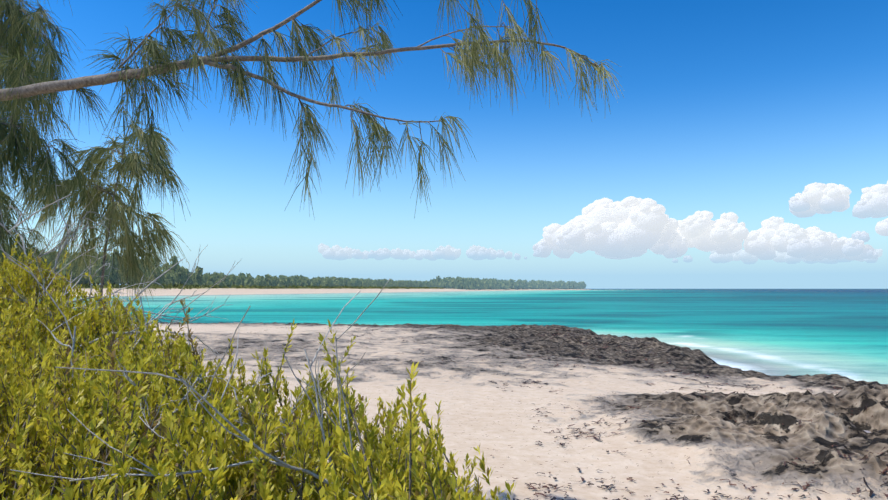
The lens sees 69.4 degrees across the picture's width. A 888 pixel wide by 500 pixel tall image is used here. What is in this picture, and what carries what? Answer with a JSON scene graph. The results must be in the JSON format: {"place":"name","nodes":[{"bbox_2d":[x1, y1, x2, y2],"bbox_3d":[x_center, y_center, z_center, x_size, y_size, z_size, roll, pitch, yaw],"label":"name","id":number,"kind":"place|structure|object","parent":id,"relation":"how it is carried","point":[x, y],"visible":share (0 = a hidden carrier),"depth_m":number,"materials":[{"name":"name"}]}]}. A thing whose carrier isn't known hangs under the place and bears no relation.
{"place":"outdoors","nodes":[
{"label":"outdoors","id":0,"kind":"place"},
{"bbox_2d":[0,0,623,351],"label":"casuarina","id":1,"kind":"object","parent":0,"point":[44,193],"depth_m":4.86,"materials":[{"name":"green plant"}]},
{"bbox_2d":[318,243,526,260],"bbox_3d":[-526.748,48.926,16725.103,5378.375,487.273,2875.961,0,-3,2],"label":"cloud","id":2,"kind":"structure","parent":0,"point":[447,252],"depth_m":16143.73,"materials":[{"name":"white"}]},
{"bbox_2d":[0,0,887,288],"label":"sky","id":3,"kind":"structure","parent":0,"point":[738,107],"materials":[{"name":"blue"}]},
{"bbox_2d":[39,285,887,499],"bbox_3d":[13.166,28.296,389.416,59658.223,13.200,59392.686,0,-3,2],"label":"ground","id":4,"kind":"structure","parent":0,"point":[477,406],"depth_m":8.05,"materials":[{"name":"beige sand"}]},
{"bbox_2d":[65,283,443,289],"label":"beach","id":5,"kind":"structure","parent":4,"relation":"on","point":[169,286],"depth_m":337.24,"materials":[{"name":"beige sand"}]},
{"bbox_2d":[0,234,516,499],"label":"bush","id":6,"kind":"object","parent":4,"relation":"on","point":[276,483],"depth_m":2.14,"materials":[{"name":"green plant"}]},
{"bbox_2d":[0,177,389,499],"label":"dead twigs","id":7,"kind":"object","parent":6,"relation":"on","point":[282,463],"visible":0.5,"depth_m":2.42,"materials":[{"name":"grey wood"}]},
{"bbox_2d":[3,260,583,288],"bbox_3d":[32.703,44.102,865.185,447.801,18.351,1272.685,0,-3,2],"label":"tree trunks","id":8,"kind":"object","parent":4,"relation":"on","point":[233,282],"visible":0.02,"depth_m":318.88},
{"bbox_2d":[0,244,586,288],"bbox_3d":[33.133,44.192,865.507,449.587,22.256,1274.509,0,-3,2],"label":"distant trees","id":9,"kind":"object","parent":8,"relation":"attached to","point":[176,277],"visible":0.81,"depth_m":377.97,"materials":[{"name":"green plant"}]},
{"bbox_2d":[195,322,887,499],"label":"debris","id":10,"kind":"object","parent":4,"relation":"on","point":[803,486],"visible":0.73,"depth_m":6.96,"materials":[{"name":"grey stone"}]},
{"bbox_2d":[39,289,887,383],"bbox_3d":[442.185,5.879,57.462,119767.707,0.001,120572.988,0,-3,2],"label":"water","id":11,"kind":"structure","parent":0,"point":[793,332],"depth_m":59.94,"materials":[{"name":"teal liquid"}]},
{"bbox_2d":[532,196,678,258],"bbox_3d":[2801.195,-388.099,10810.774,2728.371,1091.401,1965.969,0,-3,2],"label":"cloud","id":12,"kind":"structure","parent":0,"point":[626,227],"depth_m":10300.23,"materials":[{"name":"white"}]},
{"bbox_2d":[662,210,877,260],"bbox_3d":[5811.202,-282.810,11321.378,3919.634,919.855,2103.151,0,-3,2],"label":"cloud","id":13,"kind":"structure","parent":0,"point":[726,233],"depth_m":11168.89,"materials":[{"name":"white"}]},
{"bbox_2d":[672,249,882,263],"bbox_3d":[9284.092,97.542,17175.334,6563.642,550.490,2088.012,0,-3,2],"label":"cloud","id":14,"kind":"structure","parent":0,"point":[743,256],"depth_m":17051.39,"materials":[{"name":"white"}]},
{"bbox_2d":[788,182,851,217],"bbox_3d":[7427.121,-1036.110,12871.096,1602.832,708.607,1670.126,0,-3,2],"label":"cloud","id":15,"kind":"structure","parent":0,"point":[811,199],"depth_m":12261.23,"materials":[{"name":"white"}]},
{"bbox_2d":[851,218,887,241],"bbox_3d":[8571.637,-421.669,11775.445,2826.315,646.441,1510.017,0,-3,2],"label":"cloud","id":16,"kind":"structure","parent":0,"point":[881,228],"depth_m":11143.19,"materials":[{"name":"white"}]},
{"bbox_2d":[852,181,887,218],"bbox_3d":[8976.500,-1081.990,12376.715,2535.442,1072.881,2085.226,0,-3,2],"label":"cloud","id":17,"kind":"structure","parent":0,"point":[872,202],"depth_m":11875.88,"materials":[{"name":"white"}]}
]}

